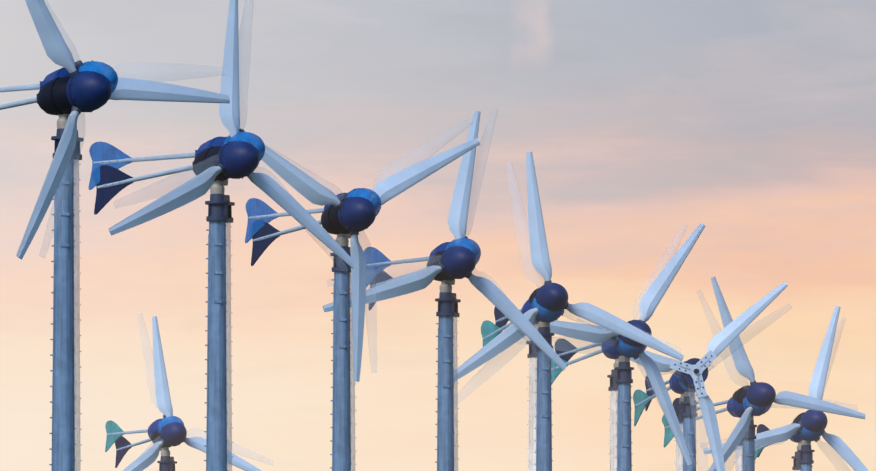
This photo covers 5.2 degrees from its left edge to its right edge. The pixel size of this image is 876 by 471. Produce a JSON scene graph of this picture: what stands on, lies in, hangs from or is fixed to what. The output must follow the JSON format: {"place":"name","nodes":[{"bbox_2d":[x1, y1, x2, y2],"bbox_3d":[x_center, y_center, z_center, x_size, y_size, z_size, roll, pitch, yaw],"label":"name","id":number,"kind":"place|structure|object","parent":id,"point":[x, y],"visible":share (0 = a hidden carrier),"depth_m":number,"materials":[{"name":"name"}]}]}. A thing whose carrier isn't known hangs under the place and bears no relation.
{"place":"outdoors","nodes":[
{"label":"outdoors","id":0,"kind":"place"},
{"bbox_2d":[0,0,229,470],"bbox_3d":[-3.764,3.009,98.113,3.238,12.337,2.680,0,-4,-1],"label":"wind turbine","id":1,"kind":"object","parent":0,"point":[71,90],"visible":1,"depth_m":97.82,"materials":[{"name":"paint"}]},
{"bbox_2d":[105,315,270,470],"bbox_3d":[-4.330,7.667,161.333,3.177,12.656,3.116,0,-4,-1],"label":"wind turbine","id":2,"kind":"object","parent":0,"point":[166,431],"visible":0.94,"depth_m":160.92,"materials":[{"name":"paint"}]},
{"bbox_2d":[88,0,355,470],"bbox_3d":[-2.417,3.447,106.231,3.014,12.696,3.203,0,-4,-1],"label":"wind turbine","id":3,"kind":"object","parent":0,"point":[219,162],"visible":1,"depth_m":106.22,"materials":[{"name":"paint"}]},
{"bbox_2d":[240,118,479,470],"bbox_3d":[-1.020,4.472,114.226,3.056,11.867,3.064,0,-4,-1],"label":"wind turbine","id":4,"kind":"object","parent":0,"point":[352,214],"visible":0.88,"depth_m":113.88,"materials":[{"name":"paint"}]},
{"bbox_2d":[0,0,875,470],"label":"sky","id":5,"kind":"structure","parent":0,"point":[752,122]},
{"bbox_2d":[323,108,566,470],"bbox_3d":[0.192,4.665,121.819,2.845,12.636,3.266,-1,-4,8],"label":"wind turbine","id":6,"kind":"object","parent":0,"point":[449,263],"visible":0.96,"depth_m":121.74,"materials":[{"name":"paint"}]},
{"bbox_2d":[437,152,683,470],"bbox_3d":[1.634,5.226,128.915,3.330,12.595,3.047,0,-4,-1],"label":"wind turbine","id":7,"kind":"object","parent":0,"point":[545,305],"visible":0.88,"depth_m":128.35,"materials":[{"name":"paint"}]},
{"bbox_2d":[509,223,704,470],"bbox_3d":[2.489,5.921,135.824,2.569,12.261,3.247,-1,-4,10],"label":"wind turbine","id":8,"kind":"object","parent":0,"point":[621,350],"visible":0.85,"depth_m":135.75,"materials":[{"name":"paint"}]},
{"bbox_2d":[576,282,791,470],"bbox_3d":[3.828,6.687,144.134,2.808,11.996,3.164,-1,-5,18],"label":"wind turbine","id":9,"kind":"object","parent":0,"point":[687,379],"visible":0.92,"depth_m":144.03,"materials":[{"name":"paint"}]},
{"bbox_2d":[662,276,865,470],"bbox_3d":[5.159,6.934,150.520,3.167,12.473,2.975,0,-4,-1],"label":"wind turbine","id":10,"kind":"object","parent":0,"point":[746,404],"visible":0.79,"depth_m":150.07,"materials":[{"name":"paint"}]},
{"bbox_2d":[701,306,868,470],"bbox_3d":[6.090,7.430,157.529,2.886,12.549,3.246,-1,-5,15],"label":"wind turbine","id":11,"kind":"object","parent":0,"point":[803,430],"visible":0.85,"depth_m":157.46,"materials":[{"name":"paint"}]}
]}

